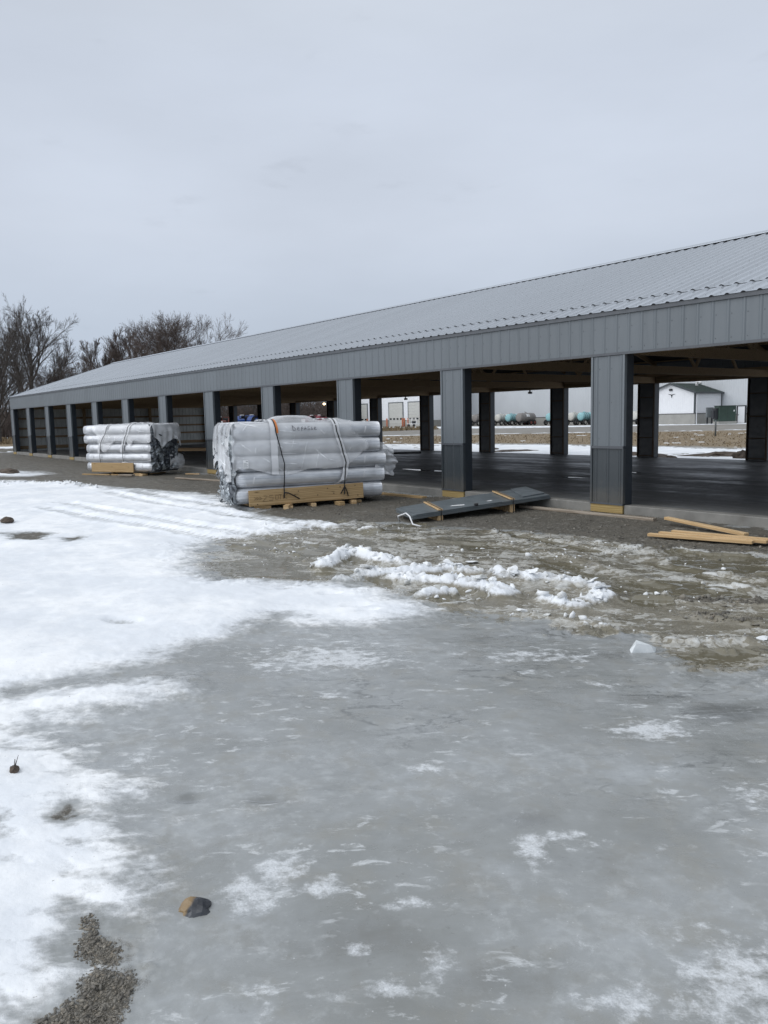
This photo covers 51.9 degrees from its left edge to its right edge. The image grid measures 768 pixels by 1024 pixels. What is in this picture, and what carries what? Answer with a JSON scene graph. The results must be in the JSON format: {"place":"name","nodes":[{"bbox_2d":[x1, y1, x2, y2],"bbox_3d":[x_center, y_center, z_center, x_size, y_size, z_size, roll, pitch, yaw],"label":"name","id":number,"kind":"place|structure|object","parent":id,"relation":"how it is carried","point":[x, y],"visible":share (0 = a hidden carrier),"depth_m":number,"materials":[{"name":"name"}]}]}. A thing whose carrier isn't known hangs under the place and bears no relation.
{"place":"outdoors","nodes":[
{"label":"outdoors","id":0,"kind":"place"},
{"bbox_2d":[34,913,137,1023],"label":"gravel","id":1,"kind":"structure","parent":0,"point":[97,951],"depth_m":2.28,"materials":[{"name":"grey gravel"}]},
{"bbox_2d":[0,425,745,447],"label":"grass","id":2,"kind":"structure","parent":0,"point":[5,440],"depth_m":55.18,"materials":[{"name":"brown plant"}]},
{"bbox_2d":[0,423,767,1023],"bbox_3d":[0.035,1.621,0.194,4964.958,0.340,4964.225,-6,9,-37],"label":"ground","id":3,"kind":"structure","parent":0,"point":[342,793],"depth_m":3.79,"materials":[{"name":"grey ice"}]},
{"bbox_2d":[0,517,13,522],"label":"dirt clod","id":4,"kind":"object","parent":3,"relation":"on","point":[7,520],"visible":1,"depth_m":13.09,"materials":[{"name":"soil"}]},
{"bbox_2d":[0,468,18,473],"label":"dirt clod","id":5,"kind":"object","parent":3,"relation":"on","point":[9,471],"visible":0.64,"depth_m":26.96,"materials":[{"name":"brown soil"}]},
{"bbox_2d":[9,757,19,773],"bbox_3d":[-1.709,1.166,3.649,0.045,0.083,0.069,-6,9,-37],"label":"dirt clod","id":6,"kind":"object","parent":3,"relation":"on","point":[14,768],"visible":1,"depth_m":3.64,"materials":[{"name":"brown soil"}]},
{"bbox_2d":[0,310,40,416],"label":"bare tree","id":7,"kind":"object","parent":3,"relation":"on","point":[15,390],"visible":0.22,"depth_m":81.62,"materials":[{"name":"brown plant"}]},
{"bbox_2d":[0,306,42,441],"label":"bare tree","id":8,"kind":"object","parent":3,"relation":"on","point":[3,388],"visible":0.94,"depth_m":71.41,"materials":[{"name":"brown plant"}]},
{"bbox_2d":[0,294,93,392],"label":"bare tree","id":9,"kind":"object","parent":3,"relation":"on","point":[28,351],"visible":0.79,"depth_m":78.61,"materials":[{"name":"brown plant"}]},
{"bbox_2d":[33,347,92,387],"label":"bare tree","id":10,"kind":"object","parent":3,"relation":"on","point":[83,369],"visible":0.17,"depth_m":86.09,"materials":[{"name":"brown plant"}]},
{"bbox_2d":[77,338,112,370],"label":"bare tree","id":11,"kind":"object","parent":3,"relation":"on","point":[104,360],"visible":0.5,"depth_m":96.37,"materials":[{"name":"brown plant"}]},
{"bbox_2d":[118,474,134,475],"bbox_3d":[-7.792,-1.115,23.925,0.515,0.050,0.160,2,7,24],"label":"lumber board","id":12,"kind":"object","parent":3,"relation":"on","point":[126,474],"visible":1,"depth_m":23.86,"materials":[{"name":"beige wood"}]},
{"bbox_2d":[96,326,157,367],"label":"bare tree","id":13,"kind":"object","parent":3,"relation":"on","point":[113,351],"visible":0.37,"depth_m":96.34,"materials":[{"name":"brown plant"}]},
{"bbox_2d":[82,422,184,475],"bbox_3d":[-8.043,-2.026,25.214,3.199,1.674,1.498,2,8,27],"label":"insulation bundle","id":14,"kind":"object","parent":3,"relation":"on","point":[135,447],"visible":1,"depth_m":24.62,"materials":[{"name":"plastic"}]},
{"bbox_2d":[0,389,326,437],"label":"undergrowth","id":15,"kind":"object","parent":3,"relation":"on","point":[313,409],"visible":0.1,"depth_m":133.24,"materials":[{"name":"brown plant"}]},
{"bbox_2d":[111,310,247,361],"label":"bare tree","id":16,"kind":"object","parent":3,"relation":"on","point":[161,338],"visible":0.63,"depth_m":90.55,"materials":[{"name":"brown plant"}]},
{"bbox_2d":[178,896,211,917],"bbox_3d":[-0.640,1.346,2.657,0.121,0.094,0.114,-2,7,-8],"label":"stone","id":17,"kind":"object","parent":3,"relation":"on","point":[191,907],"visible":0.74,"depth_m":2.63,"materials":[{"name":"grey stone"}]},
{"bbox_2d":[175,477,219,480],"bbox_3d":[-5.127,-0.907,21.914,2.242,0.040,0.090,5,9,41],"label":"lumber board","id":18,"kind":"object","parent":3,"relation":"on","point":[197,479],"visible":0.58,"depth_m":21.95,"materials":[{"name":"brown wood"}]},
{"bbox_2d":[221,417,228,423],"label":"tractor","id":19,"kind":"object","parent":3,"relation":"on","point":[224,420],"visible":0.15,"depth_m":92.73,"materials":[{"name":"white paint"}]},
{"bbox_2d":[237,414,257,421],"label":"tractor","id":20,"kind":"object","parent":3,"relation":"on","point":[243,418],"visible":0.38,"depth_m":97.57,"materials":[{"name":"blue paint"}]},
{"bbox_2d":[240,405,256,416],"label":"woodland tree","id":21,"kind":"object","parent":3,"relation":"on","point":[253,408],"visible":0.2,"depth_m":125.69,"materials":[{"name":"brown plant"}]},
{"bbox_2d":[213,415,397,508],"bbox_3d":[-1.504,-1.010,15.256,3.512,1.722,1.629,-4,7,-22],"label":"insulation bundle","id":22,"kind":"object","parent":3,"relation":"on","point":[265,463],"visible":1,"depth_m":14.71,"materials":[{"name":"plastic"}]},
{"bbox_2d":[301,415,324,421],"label":"tractor","id":23,"kind":"object","parent":3,"relation":"on","point":[305,420],"visible":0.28,"depth_m":103.80,"materials":[{"name":"red paint"}]},
{"bbox_2d":[315,417,326,421],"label":"tractor","id":24,"kind":"object","parent":3,"relation":"on","point":[316,420],"visible":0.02,"depth_m":102.33,"materials":[{"name":"red paint"}]},
{"bbox_2d":[2,480,764,637],"bbox_3d":[-5.582,-0.161,15.543,4.659,0.222,28.534,-8,10,-44],"label":"slush","id":25,"kind":"object","parent":3,"relation":"on","point":[561,594],"visible":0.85,"depth_m":7.78,"materials":[{"name":"white snow"}]},
{"bbox_2d":[443,559,453,563],"bbox_3d":[0.680,0.528,8.269,0.135,0.054,0.108,28,11,27],"label":"snow chunk","id":26,"kind":"object","parent":25,"relation":"on","point":[447,561],"visible":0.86,"depth_m":8.24,"materials":[{"name":"white snow"}]},
{"bbox_2d":[507,565,517,575],"bbox_3d":[1.269,0.577,7.821,0.117,0.064,0.161,2,29,28],"label":"snow chunk","id":27,"kind":"object","parent":25,"relation":"on","point":[513,568],"visible":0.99,"depth_m":7.80,"materials":[{"name":"white snow"}]},
{"bbox_2d":[526,568,538,572],"bbox_3d":[1.442,0.572,7.682,0.133,0.016,0.108,-10,17,45],"label":"ice slab","id":28,"kind":"object","parent":25,"relation":"on","point":[534,570],"depth_m":7.66,"materials":[{"name":"white ice"}]},
{"bbox_2d":[592,591,602,598],"bbox_3d":[1.833,0.715,6.772,0.098,0.016,0.145,-19,20,7],"label":"ice slab","id":29,"kind":"object","parent":25,"relation":"on","point":[600,594],"depth_m":6.77,"materials":[{"name":"white ice"}]},
{"bbox_2d":[592,585,610,588],"bbox_3d":[1.922,0.663,6.966,0.176,0.016,0.110,-2,-16,-10],"label":"ice slab","id":30,"kind":"object","parent":25,"relation":"on","point":[602,586],"depth_m":6.94,"materials":[{"name":"white ice"}]},
{"bbox_2d":[8,230,767,513],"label":"pole barn","id":31,"kind":"structure","parent":3,"relation":"on","point":[611,333],"depth_m":18.23,"materials":[{"name":"metal"}]},
{"bbox_2d":[17,452,767,527],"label":"curb","id":32,"kind":"structure","parent":3,"relation":"on","point":[749,520],"depth_m":12.41,"materials":[{"name":"concrete"}]},
{"bbox_2d":[361,395,440,426],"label":"garage building","id":33,"kind":"structure","parent":3,"relation":"on","point":[396,410],"depth_m":133.32,"materials":[{"name":"white metal"}]},
{"bbox_2d":[361,404,367,420],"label":"garage door","id":34,"kind":"structure","parent":33,"relation":"in","point":[364,408],"depth_m":141.52,"materials":[{"name":"white metal"}]},
{"bbox_2d":[388,402,403,426],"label":"garage door","id":35,"kind":"structure","parent":33,"relation":"in","point":[395,409],"depth_m":134.58,"materials":[{"name":"white metal"}]},
{"bbox_2d":[408,401,419,426],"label":"garage door","id":36,"kind":"structure","parent":33,"relation":"in","point":[415,406],"depth_m":130.52,"materials":[{"name":"white metal"}]},
{"bbox_2d":[381,492,426,497],"bbox_3d":[0.316,-0.345,16.209,0.140,0.042,1.521,-7,9,-39],"label":"lumber board","id":37,"kind":"object","parent":3,"relation":"on","point":[401,495],"visible":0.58,"depth_m":16.05,"materials":[{"name":"brown wood"}]},
{"bbox_2d":[395,486,549,526],"bbox_3d":[1.631,-0.105,13.427,3.913,0.318,1.222,-7,9,-40],"label":"trim bundle","id":38,"kind":"object","parent":3,"relation":"on","point":[507,501],"depth_m":13.15,"materials":[{"name":"metal"}]},
{"bbox_2d":[472,414,478,425],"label":"tank trailer","id":39,"kind":"object","parent":3,"relation":"on","point":[475,418],"visible":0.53,"depth_m":125.23,"materials":[{"name":"metal"}]},
{"bbox_2d":[472,574,487,578],"bbox_3d":[0.906,0.611,7.398,0.112,0.055,0.162,-7,-7,40],"label":"snow chunk","id":40,"kind":"object","parent":3,"relation":"on","point":[481,576],"visible":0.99,"depth_m":7.36,"materials":[{"name":"white snow"}]},
{"bbox_2d":[488,576,496,581],"bbox_3d":[1.003,0.628,7.266,0.082,0.073,0.104,1,7,19],"label":"snow chunk","id":41,"kind":"object","parent":3,"relation":"on","point":[491,579],"visible":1,"depth_m":7.23,"materials":[{"name":"white snow"}]},
{"bbox_2d":[495,413,516,425],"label":"tank trailer","id":42,"kind":"object","parent":3,"relation":"on","point":[500,418],"visible":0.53,"depth_m":121.44,"materials":[{"name":"metal"}]},
{"bbox_2d":[503,413,521,425],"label":"tank trailer","id":43,"kind":"object","parent":3,"relation":"on","point":[510,418],"visible":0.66,"depth_m":119.68,"materials":[{"name":"metal"}]},
{"bbox_2d":[495,449,536,451],"bbox_3d":[5.442,-2.635,34.791,2.658,0.225,1.791,-3,7,-14],"label":"dirt mound","id":44,"kind":"object","parent":3,"relation":"on","point":[511,450],"visible":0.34,"depth_m":34.39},
{"bbox_2d":[516,608,527,611],"bbox_3d":[1.125,0.811,6.468,0.076,0.048,0.096,0,12,-42],"label":"snow chunk","id":45,"kind":"object","parent":3,"relation":"on","point":[521,610],"visible":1,"depth_m":6.44,"materials":[{"name":"white snow"}]},
{"bbox_2d":[513,412,535,424],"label":"tank trailer","id":46,"kind":"object","parent":3,"relation":"on","point":[525,418],"visible":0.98,"depth_m":118.12,"materials":[{"name":"metal"}]},
{"bbox_2d":[544,413,549,424],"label":"tank trailer","id":47,"kind":"object","parent":3,"relation":"on","point":[547,420],"visible":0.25,"depth_m":113.57,"materials":[{"name":"metal"}]},
{"bbox_2d":[568,412,588,424],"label":"tank trailer","id":48,"kind":"object","parent":3,"relation":"on","point":[572,416],"visible":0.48,"depth_m":110.15,"materials":[{"name":"metal"}]},
{"bbox_2d":[575,411,590,424],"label":"tank trailer","id":49,"kind":"object","parent":3,"relation":"on","point":[584,417],"visible":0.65,"depth_m":108.90,"materials":[{"name":"metal"}]},
{"bbox_2d":[519,505,656,520],"bbox_3d":[3.197,0.007,12.726,0.100,0.045,2.621,-7,9,-38],"label":"lumber board","id":50,"kind":"object","parent":3,"relation":"on","point":[587,512],"visible":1,"depth_m":12.61,"materials":[{"name":"beige wood"}]},
{"bbox_2d":[472,379,747,424],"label":"warehouse","id":51,"kind":"structure","parent":3,"relation":"on","point":[536,403],"depth_m":116.47,"materials":[{"name":"metal"}]},
{"bbox_2d":[736,405,746,422],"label":"door","id":52,"kind":"structure","parent":51,"relation":"in","point":[741,409],"depth_m":96.15,"materials":[{"name":"white metal"}]},
{"bbox_2d":[633,411,636,423],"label":"tank trailer","id":53,"kind":"object","parent":3,"relation":"on","point":[635,416],"visible":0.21,"depth_m":100.78,"materials":[{"name":"metal"}]},
{"bbox_2d":[630,640,655,652],"bbox_3d":[1.765,0.921,5.395,0.176,0.080,0.090,-1,7,3],"label":"ice block","id":54,"kind":"object","parent":3,"relation":"on","point":[639,647],"depth_m":5.36,"materials":[{"name":"white ice"}]},
{"bbox_2d":[658,453,676,457],"bbox_3d":[9.579,-1.816,27.263,1.224,0.378,1.157,-7,9,-39],"label":"dirt mound","id":55,"kind":"object","parent":3,"relation":"on","point":[665,455],"visible":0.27,"depth_m":26.96,"materials":[{"name":"brown soil"}]},
{"bbox_2d":[659,381,723,423],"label":"annex building","id":56,"kind":"structure","parent":3,"relation":"on","point":[684,403],"depth_m":96.34,"materials":[{"name":"white metal"}]},
{"bbox_2d":[647,533,753,543],"bbox_3d":[3.917,0.326,9.833,1.271,0.039,0.088,4,9,40],"label":"lumber board","id":57,"kind":"object","parent":3,"relation":"on","point":[728,540],"visible":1,"depth_m":9.77,"materials":[{"name":"brown wood"}]},
{"bbox_2d":[664,516,748,535],"bbox_3d":[4.343,0.188,10.714,0.090,0.040,1.371,-5,11,-25],"label":"lumber board","id":58,"kind":"object","parent":3,"relation":"on","point":[711,527],"visible":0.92,"depth_m":10.63,"materials":[{"name":"brown wood"}]},
{"bbox_2d":[678,451,735,456],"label":"snow","id":59,"kind":"structure","parent":3,"relation":"on","point":[721,454],"depth_m":27.55,"materials":[{"name":"white snow"}]},
{"bbox_2d":[706,407,713,423],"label":"utility cabinet","id":60,"kind":"object","parent":3,"relation":"on","point":[708,411],"visible":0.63,"depth_m":93.61,"materials":[{"name":"metal"}]},
{"bbox_2d":[658,531,767,543],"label":"lumber board","id":61,"kind":"object","parent":3,"relation":"on","point":[763,541],"visible":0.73,"depth_m":9.74,"materials":[{"name":"brown wood"}]},
{"bbox_2d":[671,530,767,539],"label":"lumber board","id":62,"kind":"object","parent":3,"relation":"on","point":[694,532],"visible":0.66,"depth_m":9.84,"materials":[{"name":"brown wood"}]},
{"bbox_2d":[711,405,736,423],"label":"transformer box","id":63,"kind":"object","parent":3,"relation":"on","point":[725,414],"visible":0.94,"depth_m":91.44,"materials":[{"name":"metal"}]},
{"bbox_2d":[732,450,744,458],"bbox_3d":[11.778,-1.727,25.945,0.499,0.651,0.893,-5,8,-31],"label":"dirt mound","id":64,"kind":"object","parent":3,"relation":"on","point":[739,454],"visible":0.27,"depth_m":25.90,"materials":[{"name":"brown soil"}]},
{"bbox_2d":[756,635,767,640],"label":"ice slab","id":65,"kind":"object","parent":3,"relation":"on","point":[764,637],"depth_m":5.58,"materials":[{"name":"white ice"}]},
{"bbox_2d":[0,0,767,410],"label":"sky","id":66,"kind":"structure","parent":0,"point":[269,165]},
{"bbox_2d":[21,444,767,515],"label":"floor","id":67,"kind":"structure","parent":0,"point":[730,486],"depth_m":18.32,"materials":[{"name":"concrete"}]},
{"bbox_2d":[178,447,205,451],"bbox_3d":[-8.931,-2.949,37.658,3.650,0.212,1.000,1,7,18],"label":"lumber stack","id":68,"kind":"object","parent":67,"relation":"on","point":[191,449],"visible":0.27,"depth_m":37.21,"materials":[{"name":"brown wood"}]},
{"bbox_2d":[408,469,441,471],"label":"water","id":69,"kind":"structure","parent":67,"relation":"on","point":[426,470],"depth_m":21.53,"materials":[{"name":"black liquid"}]},
{"bbox_2d":[394,451,420,453],"bbox_3d":[0.562,-2.420,32.200,1.900,0.046,0.900,-1,7,3],"label":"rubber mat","id":70,"kind":"object","parent":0,"point":[406,452],"visible":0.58,"depth_m":31.75,"materials":[{"name":"black rubber"}]},
{"bbox_2d":[407,419,419,426],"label":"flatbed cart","id":71,"kind":"object","parent":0,"point":[413,423],"visible":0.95,"depth_m":126.87,"materials":[{"name":"white paint"}]},
{"bbox_2d":[280,491,767,626],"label":"gravel","id":72,"kind":"structure","parent":0,"point":[741,619],"depth_m":9.59,"materials":[{"name":"grey gravel"}]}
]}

